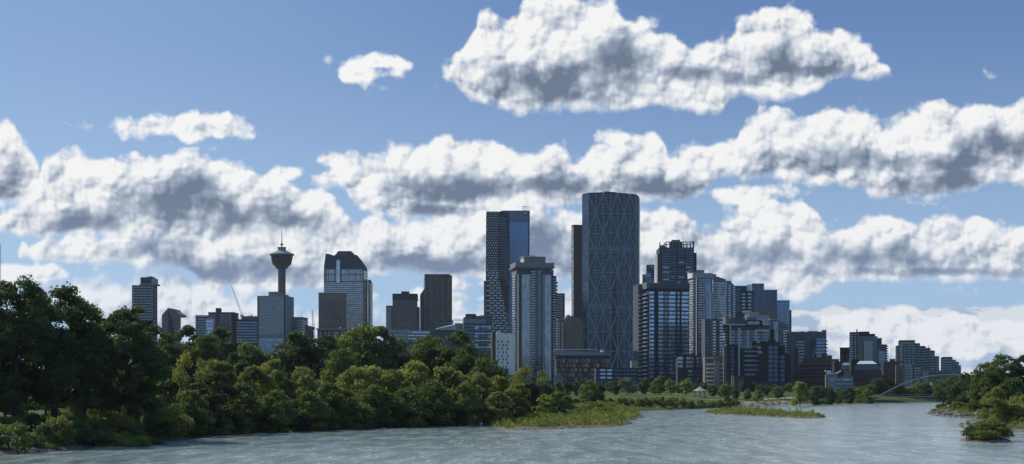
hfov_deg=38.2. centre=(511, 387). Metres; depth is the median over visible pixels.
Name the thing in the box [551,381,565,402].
tree
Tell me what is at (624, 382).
tree
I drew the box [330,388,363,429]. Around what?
willow
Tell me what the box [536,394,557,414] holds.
tree
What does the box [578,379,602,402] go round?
tree
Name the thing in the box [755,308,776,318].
beige slab
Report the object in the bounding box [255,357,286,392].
cottonwood
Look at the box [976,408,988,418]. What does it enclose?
shrub
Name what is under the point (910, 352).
green stepped tower
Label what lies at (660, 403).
shrub
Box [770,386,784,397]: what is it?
tree
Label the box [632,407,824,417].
island scrub
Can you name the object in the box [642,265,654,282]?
angular grey block
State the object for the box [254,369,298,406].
willow
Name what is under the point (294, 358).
cottonwood
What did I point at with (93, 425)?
shrub
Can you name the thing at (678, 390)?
tree
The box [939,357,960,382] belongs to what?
stepped block
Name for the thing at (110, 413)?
shrub
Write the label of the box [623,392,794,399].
promenade
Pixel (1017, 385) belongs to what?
tree
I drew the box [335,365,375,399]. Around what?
willow
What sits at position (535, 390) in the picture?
tree
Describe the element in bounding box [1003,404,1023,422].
tree
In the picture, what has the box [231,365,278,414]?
willow
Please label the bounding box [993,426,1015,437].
shrub
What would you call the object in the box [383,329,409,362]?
long low building
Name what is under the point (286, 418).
willow
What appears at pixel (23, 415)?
shrub
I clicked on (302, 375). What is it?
willow
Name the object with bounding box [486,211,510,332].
twisting tower
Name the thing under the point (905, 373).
beige twin block
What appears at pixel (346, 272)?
arched glass tower
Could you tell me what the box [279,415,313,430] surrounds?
shrub
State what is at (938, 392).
tree
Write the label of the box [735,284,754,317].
dark step block
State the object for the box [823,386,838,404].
tree
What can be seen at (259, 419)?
shrub
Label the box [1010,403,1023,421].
shrub
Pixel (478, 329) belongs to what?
flat glass block
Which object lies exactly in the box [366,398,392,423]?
shrub
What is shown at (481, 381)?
willow
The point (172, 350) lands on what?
cottonwood
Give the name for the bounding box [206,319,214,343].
glass block
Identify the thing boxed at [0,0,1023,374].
sky
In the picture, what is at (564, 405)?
tree
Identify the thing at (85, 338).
cottonwood
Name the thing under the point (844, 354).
dark box block
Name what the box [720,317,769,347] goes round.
white framed tower
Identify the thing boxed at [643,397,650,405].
shrub
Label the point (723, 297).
rounded glass tower
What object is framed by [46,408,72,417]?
shrub
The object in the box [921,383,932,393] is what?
tree
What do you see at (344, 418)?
shrub
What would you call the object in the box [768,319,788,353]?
curved balcony block
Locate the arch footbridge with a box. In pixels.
[863,374,959,399]
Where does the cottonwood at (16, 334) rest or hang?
on the ground at (5, 450)
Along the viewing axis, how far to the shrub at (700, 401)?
651.28 m
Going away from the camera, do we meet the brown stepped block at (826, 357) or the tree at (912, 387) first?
the tree at (912, 387)
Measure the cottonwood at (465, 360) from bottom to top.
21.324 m
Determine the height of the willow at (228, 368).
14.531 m
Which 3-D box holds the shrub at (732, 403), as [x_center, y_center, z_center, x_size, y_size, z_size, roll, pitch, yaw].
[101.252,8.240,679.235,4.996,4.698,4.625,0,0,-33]
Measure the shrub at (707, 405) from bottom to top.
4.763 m
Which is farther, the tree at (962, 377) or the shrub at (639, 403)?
the tree at (962, 377)
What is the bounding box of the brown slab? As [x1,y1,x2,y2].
[571,225,581,319]
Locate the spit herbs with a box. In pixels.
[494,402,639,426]
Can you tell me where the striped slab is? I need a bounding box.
[556,293,564,318]
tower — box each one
[132,276,159,341]
[269,236,293,294]
[318,293,346,327]
[324,251,372,338]
[420,274,451,345]
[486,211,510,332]
[501,206,529,333]
[509,255,557,388]
[582,191,639,367]
[633,282,689,389]
[655,240,696,354]
[687,270,712,354]
[713,274,734,318]
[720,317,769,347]
[752,283,790,331]
[849,329,887,372]
[895,340,938,381]
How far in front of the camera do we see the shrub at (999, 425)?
247.55 m
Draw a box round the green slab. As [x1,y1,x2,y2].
[484,281,485,315]
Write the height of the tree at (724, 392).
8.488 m
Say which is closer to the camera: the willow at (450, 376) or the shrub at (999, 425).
the shrub at (999, 425)
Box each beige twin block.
[895,365,899,384]
[900,363,911,387]
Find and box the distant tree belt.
[881,373,1004,389]
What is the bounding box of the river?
[0,401,1023,463]
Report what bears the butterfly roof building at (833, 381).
on the ground at (5, 450)
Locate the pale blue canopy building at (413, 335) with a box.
[408,331,430,374]
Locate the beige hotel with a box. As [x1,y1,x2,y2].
[556,315,583,348]
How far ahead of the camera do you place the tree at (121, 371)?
297.15 m
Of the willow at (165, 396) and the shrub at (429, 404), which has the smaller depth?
the willow at (165, 396)
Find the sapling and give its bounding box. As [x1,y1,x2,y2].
[959,420,973,440]
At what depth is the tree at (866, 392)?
849.01 m
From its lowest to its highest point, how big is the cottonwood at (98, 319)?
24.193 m
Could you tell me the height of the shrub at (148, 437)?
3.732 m
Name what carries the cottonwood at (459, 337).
on the ground at (5, 450)
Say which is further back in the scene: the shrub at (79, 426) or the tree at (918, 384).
the tree at (918, 384)
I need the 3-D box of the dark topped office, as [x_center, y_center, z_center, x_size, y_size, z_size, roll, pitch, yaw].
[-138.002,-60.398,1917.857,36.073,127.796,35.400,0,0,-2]
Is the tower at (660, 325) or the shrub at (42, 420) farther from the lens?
the tower at (660, 325)
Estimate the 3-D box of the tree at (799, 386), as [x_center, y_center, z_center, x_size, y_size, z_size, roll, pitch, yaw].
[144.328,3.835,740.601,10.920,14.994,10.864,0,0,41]
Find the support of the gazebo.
on the ground at (5, 450)
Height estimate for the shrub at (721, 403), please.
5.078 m
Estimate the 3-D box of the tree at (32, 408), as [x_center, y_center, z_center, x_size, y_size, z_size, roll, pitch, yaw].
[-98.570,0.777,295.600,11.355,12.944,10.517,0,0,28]
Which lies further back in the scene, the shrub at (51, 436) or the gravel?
the gravel
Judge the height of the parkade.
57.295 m
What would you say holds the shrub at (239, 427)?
on the ground at (5, 450)
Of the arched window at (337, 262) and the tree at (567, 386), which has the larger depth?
the arched window at (337, 262)
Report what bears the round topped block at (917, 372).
on the ground at (5, 450)
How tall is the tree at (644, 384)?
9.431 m
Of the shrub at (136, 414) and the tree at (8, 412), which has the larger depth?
the tree at (8, 412)
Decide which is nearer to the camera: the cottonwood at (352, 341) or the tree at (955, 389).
the cottonwood at (352, 341)
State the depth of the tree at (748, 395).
759.46 m
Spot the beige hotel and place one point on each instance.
(569, 332)
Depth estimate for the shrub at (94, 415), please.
271.08 m
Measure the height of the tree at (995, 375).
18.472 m
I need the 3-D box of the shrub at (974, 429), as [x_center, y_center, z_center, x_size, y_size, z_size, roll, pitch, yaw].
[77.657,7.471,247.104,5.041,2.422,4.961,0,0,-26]
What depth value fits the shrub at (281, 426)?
301.76 m
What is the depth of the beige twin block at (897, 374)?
999.45 m
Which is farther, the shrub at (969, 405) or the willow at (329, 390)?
the shrub at (969, 405)
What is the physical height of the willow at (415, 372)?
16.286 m
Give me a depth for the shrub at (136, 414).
269.18 m
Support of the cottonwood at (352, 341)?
on the ground at (5, 450)
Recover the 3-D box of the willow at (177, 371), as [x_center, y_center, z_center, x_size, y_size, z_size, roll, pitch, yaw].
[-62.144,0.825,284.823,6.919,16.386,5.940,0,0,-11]
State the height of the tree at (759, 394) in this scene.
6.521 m
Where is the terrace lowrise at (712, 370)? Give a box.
[703,356,722,388]
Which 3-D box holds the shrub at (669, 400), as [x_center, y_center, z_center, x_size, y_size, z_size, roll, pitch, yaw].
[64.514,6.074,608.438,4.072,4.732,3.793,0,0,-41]
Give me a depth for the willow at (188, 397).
270.40 m
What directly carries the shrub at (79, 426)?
on the ground at (5, 450)
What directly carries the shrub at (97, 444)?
on the ground at (5, 450)
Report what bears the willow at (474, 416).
on the ground at (5, 450)
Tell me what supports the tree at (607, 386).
on the ground at (5, 450)
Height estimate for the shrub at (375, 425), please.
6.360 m
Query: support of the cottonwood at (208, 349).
on the ground at (5, 450)
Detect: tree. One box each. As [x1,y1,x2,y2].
[0,391,29,417]
[19,362,37,410]
[24,361,58,414]
[39,376,67,417]
[103,378,121,417]
[114,369,139,395]
[130,359,163,388]
[509,365,549,407]
[516,379,543,413]
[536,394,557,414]
[537,382,554,406]
[542,391,574,413]
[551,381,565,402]
[563,381,574,395]
[573,381,582,395]
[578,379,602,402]
[590,382,606,401]
[605,381,611,391]
[608,380,621,394]
[617,377,638,394]
[637,379,650,393]
[648,382,656,392]
[651,376,665,394]
[664,378,676,393]
[674,384,682,393]
[680,378,693,393]
[691,383,699,391]
[700,382,707,391]
[706,385,717,395]
[718,383,733,396]
[730,388,739,399]
[743,388,752,399]
[748,382,758,391]
[752,390,764,401]
[754,385,763,392]
[763,385,770,394]
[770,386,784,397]
[785,383,793,391]
[790,381,812,405]
[809,385,828,404]
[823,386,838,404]
[834,387,845,403]
[843,387,855,403]
[853,387,863,402]
[859,387,873,403]
[869,378,888,393]
[885,380,895,387]
[892,384,906,395]
[907,385,919,395]
[913,381,924,395]
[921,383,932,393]
[930,380,952,406]
[944,376,966,401]
[954,372,970,404]
[955,390,972,407]
[965,369,978,391]
[965,385,991,407]
[968,361,1000,408]
[978,354,1023,398]
[979,386,1012,422]
[997,376,1023,401]
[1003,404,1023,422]
[1010,355,1023,383]
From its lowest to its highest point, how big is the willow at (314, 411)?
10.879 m
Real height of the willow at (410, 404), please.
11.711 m
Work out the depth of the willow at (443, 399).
344.59 m
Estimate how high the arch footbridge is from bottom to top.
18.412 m
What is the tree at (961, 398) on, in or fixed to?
on the ground at (5, 450)
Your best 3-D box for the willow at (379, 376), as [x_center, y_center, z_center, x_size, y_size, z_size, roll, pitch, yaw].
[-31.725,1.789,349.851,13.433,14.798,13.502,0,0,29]
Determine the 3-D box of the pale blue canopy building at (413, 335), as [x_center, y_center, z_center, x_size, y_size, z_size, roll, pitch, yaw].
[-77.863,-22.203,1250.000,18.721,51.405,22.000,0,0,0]
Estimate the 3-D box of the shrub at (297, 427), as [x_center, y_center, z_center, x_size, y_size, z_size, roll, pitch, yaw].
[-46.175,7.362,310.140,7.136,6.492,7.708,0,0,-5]
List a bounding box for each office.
[257,292,293,376]
[292,317,307,349]
[391,291,419,330]
[787,330,827,385]
[792,361,831,388]
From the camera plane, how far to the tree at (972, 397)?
470.07 m
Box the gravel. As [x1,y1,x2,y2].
[484,415,642,429]
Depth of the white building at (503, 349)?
1130.61 m
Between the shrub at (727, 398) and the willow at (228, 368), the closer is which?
the willow at (228, 368)
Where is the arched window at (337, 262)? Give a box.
[336,260,339,282]
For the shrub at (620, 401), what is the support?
on the ground at (5, 450)
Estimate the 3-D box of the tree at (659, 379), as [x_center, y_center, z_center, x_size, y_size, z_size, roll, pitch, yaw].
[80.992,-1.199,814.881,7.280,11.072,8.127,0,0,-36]
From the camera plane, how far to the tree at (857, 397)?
858.78 m
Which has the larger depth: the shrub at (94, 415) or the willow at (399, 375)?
the willow at (399, 375)
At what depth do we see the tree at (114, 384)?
287.95 m
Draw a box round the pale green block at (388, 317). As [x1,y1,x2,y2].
[386,306,391,328]
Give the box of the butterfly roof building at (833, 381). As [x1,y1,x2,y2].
[825,370,852,393]
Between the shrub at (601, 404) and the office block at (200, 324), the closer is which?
the shrub at (601, 404)
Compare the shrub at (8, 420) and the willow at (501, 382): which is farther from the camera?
the willow at (501, 382)
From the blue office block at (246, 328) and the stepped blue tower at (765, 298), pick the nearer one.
the blue office block at (246, 328)
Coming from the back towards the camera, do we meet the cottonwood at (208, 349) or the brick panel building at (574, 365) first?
the brick panel building at (574, 365)
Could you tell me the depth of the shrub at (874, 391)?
925.95 m
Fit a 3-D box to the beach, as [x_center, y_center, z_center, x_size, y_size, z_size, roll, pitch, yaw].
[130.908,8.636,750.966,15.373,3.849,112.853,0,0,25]
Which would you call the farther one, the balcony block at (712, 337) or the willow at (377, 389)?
the balcony block at (712, 337)
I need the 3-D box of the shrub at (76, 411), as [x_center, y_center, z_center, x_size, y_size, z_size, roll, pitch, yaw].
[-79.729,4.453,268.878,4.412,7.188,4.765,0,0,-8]
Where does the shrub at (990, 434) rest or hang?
on the ground at (5, 450)
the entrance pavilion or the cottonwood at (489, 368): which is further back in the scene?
the entrance pavilion
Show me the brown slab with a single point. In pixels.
(576, 271)
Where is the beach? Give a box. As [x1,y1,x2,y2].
[740,401,790,406]
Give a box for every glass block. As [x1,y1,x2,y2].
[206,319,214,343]
[463,314,491,365]
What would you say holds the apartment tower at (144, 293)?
on the ground at (5, 450)
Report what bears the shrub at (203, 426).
on the ground at (5, 450)
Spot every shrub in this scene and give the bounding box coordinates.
[0,414,30,431]
[0,421,35,448]
[9,432,50,449]
[10,412,29,431]
[24,412,41,429]
[28,417,48,432]
[29,423,62,443]
[41,414,76,446]
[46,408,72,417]
[63,402,81,418]
[65,416,81,429]
[72,420,96,444]
[73,414,91,421]
[77,418,117,445]
[86,408,108,421]
[89,432,121,446]
[104,405,132,423]
[104,413,136,437]
[106,435,152,446]
[114,431,135,444]
[121,407,143,420]
[131,435,156,444]
[134,410,149,423]
[142,400,183,438]
[147,436,167,444]
[161,414,191,437]
[175,414,194,435]
[182,413,208,436]
[199,409,226,435]
[205,417,234,434]
[218,405,244,433]
[229,416,250,433]
[243,413,264,432]
[251,413,265,423]
[255,413,285,430]
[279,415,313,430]
[282,409,305,430]
[325,411,342,429]
[331,414,353,429]
[346,401,374,428]
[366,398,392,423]
[371,408,392,427]
[381,405,407,426]
[412,399,433,423]
[429,407,456,425]
[443,404,465,421]
[593,402,604,406]
[616,397,623,404]
[626,397,633,406]
[637,399,645,405]
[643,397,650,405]
[649,397,657,406]
[659,401,667,406]
[666,398,672,406]
[687,399,694,408]
[696,399,703,406]
[702,403,711,406]
[718,401,726,407]
[723,396,730,401]
[728,401,737,406]
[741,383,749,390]
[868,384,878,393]
[939,400,953,407]
[951,401,966,409]
[957,426,990,437]
[966,403,981,410]
[966,430,1001,438]
[972,418,1013,435]
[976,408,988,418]
[978,409,991,417]
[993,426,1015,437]
[1005,395,1023,403]
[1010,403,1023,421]
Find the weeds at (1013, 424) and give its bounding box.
[679,404,1023,426]
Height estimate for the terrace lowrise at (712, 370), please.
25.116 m
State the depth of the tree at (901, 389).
937.84 m
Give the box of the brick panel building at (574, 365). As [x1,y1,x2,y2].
[553,349,610,389]
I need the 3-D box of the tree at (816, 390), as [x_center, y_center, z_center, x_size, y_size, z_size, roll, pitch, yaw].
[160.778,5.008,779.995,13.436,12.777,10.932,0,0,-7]
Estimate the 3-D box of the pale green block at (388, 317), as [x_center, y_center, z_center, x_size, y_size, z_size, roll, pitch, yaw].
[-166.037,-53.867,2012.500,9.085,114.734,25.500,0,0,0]
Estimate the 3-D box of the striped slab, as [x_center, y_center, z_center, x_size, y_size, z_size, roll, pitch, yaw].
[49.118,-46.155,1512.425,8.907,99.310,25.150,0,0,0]
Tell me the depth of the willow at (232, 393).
284.90 m
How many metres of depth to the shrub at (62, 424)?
215.48 m
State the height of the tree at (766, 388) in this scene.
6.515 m
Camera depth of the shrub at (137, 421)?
277.83 m
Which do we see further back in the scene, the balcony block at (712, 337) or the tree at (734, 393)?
the balcony block at (712, 337)
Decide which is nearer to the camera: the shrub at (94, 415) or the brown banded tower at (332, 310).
the shrub at (94, 415)
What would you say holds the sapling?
on the ground at (5, 450)
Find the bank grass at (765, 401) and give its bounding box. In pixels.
[620,397,887,408]
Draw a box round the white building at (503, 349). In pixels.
[491,332,514,385]
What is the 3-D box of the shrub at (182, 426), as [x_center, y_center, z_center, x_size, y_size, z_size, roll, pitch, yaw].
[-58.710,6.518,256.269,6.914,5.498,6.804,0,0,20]
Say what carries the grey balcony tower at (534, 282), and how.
on the ground at (5, 450)
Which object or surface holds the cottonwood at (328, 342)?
on the ground at (5, 450)
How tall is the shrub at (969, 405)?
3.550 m
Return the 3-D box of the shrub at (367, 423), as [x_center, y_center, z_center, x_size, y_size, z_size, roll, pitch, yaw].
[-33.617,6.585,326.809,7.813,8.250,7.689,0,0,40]
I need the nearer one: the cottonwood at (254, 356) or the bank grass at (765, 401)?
the cottonwood at (254, 356)
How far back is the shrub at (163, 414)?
250.34 m
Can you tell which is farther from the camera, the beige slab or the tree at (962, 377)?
the beige slab
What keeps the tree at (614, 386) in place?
on the ground at (5, 450)
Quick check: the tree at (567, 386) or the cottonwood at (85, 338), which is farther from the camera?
the tree at (567, 386)
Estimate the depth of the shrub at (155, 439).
233.24 m
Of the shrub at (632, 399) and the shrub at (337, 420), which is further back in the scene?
the shrub at (632, 399)
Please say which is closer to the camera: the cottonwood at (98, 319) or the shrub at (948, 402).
the cottonwood at (98, 319)
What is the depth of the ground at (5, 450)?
490.57 m
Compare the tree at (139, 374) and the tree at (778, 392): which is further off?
the tree at (778, 392)
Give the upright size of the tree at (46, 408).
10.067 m
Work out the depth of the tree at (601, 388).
563.95 m
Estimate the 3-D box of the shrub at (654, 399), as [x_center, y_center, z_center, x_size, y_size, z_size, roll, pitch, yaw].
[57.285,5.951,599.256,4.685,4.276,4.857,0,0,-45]
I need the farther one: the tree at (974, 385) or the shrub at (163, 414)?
the tree at (974, 385)
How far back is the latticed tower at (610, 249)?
1765.97 m
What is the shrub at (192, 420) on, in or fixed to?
on the ground at (5, 450)
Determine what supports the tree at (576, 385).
on the ground at (5, 450)
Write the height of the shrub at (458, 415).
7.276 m
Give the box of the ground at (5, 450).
[0,390,1023,455]
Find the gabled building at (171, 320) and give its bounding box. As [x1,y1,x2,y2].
[162,308,186,388]
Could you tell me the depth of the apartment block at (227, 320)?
1540.00 m
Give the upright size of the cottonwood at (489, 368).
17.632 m
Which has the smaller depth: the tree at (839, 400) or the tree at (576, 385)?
the tree at (576, 385)
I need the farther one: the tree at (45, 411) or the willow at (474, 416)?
the willow at (474, 416)
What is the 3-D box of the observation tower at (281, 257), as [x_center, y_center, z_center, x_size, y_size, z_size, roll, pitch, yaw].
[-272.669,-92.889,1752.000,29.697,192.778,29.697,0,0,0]
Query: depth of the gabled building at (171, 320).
1600.00 m
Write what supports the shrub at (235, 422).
on the ground at (5, 450)
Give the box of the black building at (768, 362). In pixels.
[723,329,790,389]
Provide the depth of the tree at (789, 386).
908.58 m
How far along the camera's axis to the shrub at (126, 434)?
232.30 m
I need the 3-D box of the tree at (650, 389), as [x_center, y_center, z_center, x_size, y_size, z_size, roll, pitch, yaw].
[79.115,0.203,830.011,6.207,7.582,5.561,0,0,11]
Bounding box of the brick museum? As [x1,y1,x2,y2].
[832,359,880,388]
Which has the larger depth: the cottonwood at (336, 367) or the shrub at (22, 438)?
the cottonwood at (336, 367)
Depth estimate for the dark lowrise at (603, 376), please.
959.85 m
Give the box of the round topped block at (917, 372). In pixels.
[912,366,934,389]
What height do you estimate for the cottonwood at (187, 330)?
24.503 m
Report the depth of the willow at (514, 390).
370.13 m
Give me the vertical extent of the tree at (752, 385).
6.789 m
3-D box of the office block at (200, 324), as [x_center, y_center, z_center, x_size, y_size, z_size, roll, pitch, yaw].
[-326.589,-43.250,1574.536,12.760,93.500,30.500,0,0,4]
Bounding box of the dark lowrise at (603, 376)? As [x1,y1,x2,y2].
[594,361,638,390]
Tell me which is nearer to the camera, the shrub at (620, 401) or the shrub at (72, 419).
the shrub at (72, 419)
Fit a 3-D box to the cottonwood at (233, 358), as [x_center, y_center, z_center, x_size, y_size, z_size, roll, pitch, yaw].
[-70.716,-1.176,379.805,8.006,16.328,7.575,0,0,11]
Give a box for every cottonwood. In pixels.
[0,274,75,415]
[0,308,11,393]
[15,281,109,416]
[58,296,117,415]
[89,303,174,418]
[155,332,197,396]
[169,324,209,386]
[185,332,226,394]
[207,326,244,384]
[225,352,249,385]
[235,341,270,396]
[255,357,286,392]
[261,331,325,389]
[291,334,339,400]
[319,348,360,389]
[334,323,394,390]
[364,326,405,387]
[388,339,420,386]
[404,334,450,382]
[429,329,478,388]
[446,343,491,387]
[467,356,511,391]
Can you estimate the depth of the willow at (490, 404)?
350.62 m
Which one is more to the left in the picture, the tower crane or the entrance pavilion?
the tower crane
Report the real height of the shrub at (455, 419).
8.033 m
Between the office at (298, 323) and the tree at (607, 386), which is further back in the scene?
the office at (298, 323)
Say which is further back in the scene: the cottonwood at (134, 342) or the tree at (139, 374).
the tree at (139, 374)
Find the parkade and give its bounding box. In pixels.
[316,327,357,366]
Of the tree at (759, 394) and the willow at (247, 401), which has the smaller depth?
the willow at (247, 401)
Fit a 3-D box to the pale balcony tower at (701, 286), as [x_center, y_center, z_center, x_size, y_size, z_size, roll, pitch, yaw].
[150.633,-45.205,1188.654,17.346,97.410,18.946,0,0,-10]
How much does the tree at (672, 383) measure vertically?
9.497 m
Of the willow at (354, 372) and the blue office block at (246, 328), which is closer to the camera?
the willow at (354, 372)
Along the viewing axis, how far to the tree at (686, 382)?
813.63 m
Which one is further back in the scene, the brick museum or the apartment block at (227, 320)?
the apartment block at (227, 320)
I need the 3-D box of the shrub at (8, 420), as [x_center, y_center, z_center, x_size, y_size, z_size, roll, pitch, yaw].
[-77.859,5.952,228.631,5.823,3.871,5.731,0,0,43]
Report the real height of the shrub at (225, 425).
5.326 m
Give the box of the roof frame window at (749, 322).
[748,321,758,324]
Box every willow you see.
[137,365,191,412]
[168,388,214,435]
[172,350,206,393]
[187,359,239,410]
[190,371,243,427]
[224,381,263,433]
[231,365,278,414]
[251,388,299,432]
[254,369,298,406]
[284,366,323,410]
[287,390,331,430]
[306,380,347,429]
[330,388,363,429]
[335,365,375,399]
[352,364,399,403]
[353,384,397,422]
[384,359,432,399]
[387,369,415,414]
[391,385,433,427]
[414,378,457,426]
[424,365,479,409]
[446,381,483,425]
[456,371,499,417]
[481,391,514,420]
[484,374,513,401]
[502,383,530,417]
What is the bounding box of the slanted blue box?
[437,320,452,327]
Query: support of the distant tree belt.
on the ground at (5, 450)
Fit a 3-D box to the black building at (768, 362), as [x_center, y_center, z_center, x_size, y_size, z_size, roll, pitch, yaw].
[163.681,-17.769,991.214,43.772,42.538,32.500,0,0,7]
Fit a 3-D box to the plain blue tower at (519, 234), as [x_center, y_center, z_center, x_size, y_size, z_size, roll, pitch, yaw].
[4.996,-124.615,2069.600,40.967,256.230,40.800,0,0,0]
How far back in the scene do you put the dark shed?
1480.00 m
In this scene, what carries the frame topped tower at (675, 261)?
on the ground at (5, 450)
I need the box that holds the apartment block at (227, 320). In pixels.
[208,308,238,355]
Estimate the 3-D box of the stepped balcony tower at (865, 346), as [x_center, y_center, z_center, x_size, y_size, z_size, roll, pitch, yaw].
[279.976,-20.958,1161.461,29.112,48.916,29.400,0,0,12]
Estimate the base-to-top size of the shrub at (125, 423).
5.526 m
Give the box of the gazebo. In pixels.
[694,387,705,397]
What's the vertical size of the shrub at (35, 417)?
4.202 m
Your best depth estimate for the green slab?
1900.00 m
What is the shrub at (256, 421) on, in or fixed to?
on the ground at (5, 450)
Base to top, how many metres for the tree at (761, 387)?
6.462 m
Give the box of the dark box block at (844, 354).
[840,347,848,361]
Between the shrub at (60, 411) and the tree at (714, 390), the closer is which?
the shrub at (60, 411)
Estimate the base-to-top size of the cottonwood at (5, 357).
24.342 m
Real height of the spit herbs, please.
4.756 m
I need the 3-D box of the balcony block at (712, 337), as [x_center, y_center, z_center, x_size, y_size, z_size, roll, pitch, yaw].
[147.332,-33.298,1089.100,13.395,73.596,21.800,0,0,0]
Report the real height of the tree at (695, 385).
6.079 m
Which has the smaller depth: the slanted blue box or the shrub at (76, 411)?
the shrub at (76, 411)
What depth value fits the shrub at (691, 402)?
631.91 m
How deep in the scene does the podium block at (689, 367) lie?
1099.65 m
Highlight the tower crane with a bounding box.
[311,310,314,343]
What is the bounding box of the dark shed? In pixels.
[305,322,313,344]
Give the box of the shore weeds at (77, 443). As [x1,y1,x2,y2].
[5,419,513,452]
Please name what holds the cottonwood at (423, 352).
on the ground at (5, 450)
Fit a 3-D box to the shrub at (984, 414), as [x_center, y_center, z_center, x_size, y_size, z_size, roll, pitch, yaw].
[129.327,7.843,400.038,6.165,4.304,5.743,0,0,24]
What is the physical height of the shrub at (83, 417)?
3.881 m
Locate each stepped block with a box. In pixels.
[803,353,838,372]
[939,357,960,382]
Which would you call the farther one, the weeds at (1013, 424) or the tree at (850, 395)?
the tree at (850, 395)
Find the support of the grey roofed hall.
on the ground at (5, 450)
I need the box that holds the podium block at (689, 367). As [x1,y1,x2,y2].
[675,355,701,389]
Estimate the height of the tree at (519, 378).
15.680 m
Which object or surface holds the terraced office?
on the ground at (5, 450)
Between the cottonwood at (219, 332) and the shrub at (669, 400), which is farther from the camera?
the shrub at (669, 400)
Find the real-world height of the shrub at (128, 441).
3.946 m
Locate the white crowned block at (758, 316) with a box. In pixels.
[743,311,769,323]
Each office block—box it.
[195,315,207,336]
[236,315,256,382]
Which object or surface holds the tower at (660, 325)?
on the ground at (5, 450)
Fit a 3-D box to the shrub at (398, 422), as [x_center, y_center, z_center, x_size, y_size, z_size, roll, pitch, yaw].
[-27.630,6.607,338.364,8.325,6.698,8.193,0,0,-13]
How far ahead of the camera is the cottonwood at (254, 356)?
392.98 m
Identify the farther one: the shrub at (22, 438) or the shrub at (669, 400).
the shrub at (669, 400)
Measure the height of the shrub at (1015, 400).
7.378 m
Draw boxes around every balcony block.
[702,292,722,381]
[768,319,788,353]
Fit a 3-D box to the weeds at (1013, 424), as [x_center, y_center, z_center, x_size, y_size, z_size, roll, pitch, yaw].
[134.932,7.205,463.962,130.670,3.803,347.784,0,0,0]
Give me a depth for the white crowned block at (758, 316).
1298.63 m
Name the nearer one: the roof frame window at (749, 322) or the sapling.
the sapling
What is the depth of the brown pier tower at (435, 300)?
1998.30 m
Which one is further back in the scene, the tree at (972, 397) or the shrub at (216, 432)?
the tree at (972, 397)
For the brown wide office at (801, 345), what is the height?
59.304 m
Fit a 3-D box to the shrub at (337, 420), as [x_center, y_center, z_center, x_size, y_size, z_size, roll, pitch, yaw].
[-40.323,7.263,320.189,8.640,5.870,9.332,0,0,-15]
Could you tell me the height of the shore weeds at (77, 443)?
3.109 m
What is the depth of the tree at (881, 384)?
927.75 m
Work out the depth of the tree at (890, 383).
958.88 m
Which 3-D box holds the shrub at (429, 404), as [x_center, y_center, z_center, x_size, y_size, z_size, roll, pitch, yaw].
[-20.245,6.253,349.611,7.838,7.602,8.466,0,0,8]
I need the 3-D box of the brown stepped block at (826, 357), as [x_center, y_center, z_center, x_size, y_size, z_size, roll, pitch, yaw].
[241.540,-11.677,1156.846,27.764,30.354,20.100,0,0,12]
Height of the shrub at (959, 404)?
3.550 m
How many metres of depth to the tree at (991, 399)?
333.67 m
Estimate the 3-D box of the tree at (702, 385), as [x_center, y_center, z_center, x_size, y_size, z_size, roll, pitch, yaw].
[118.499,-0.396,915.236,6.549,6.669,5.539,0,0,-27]
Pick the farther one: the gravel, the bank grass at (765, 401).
the bank grass at (765, 401)
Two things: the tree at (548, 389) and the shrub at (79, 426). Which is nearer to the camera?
the shrub at (79, 426)
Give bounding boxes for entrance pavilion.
[731,376,744,391]
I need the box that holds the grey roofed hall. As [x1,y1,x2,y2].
[436,319,462,350]
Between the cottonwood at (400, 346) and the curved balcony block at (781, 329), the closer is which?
the cottonwood at (400, 346)
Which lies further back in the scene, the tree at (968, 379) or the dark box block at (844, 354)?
the dark box block at (844, 354)
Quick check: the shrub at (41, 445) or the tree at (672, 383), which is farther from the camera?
the tree at (672, 383)
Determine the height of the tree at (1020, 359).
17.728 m
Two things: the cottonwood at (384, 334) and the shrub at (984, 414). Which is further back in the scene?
the cottonwood at (384, 334)
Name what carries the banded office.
on the ground at (5, 450)

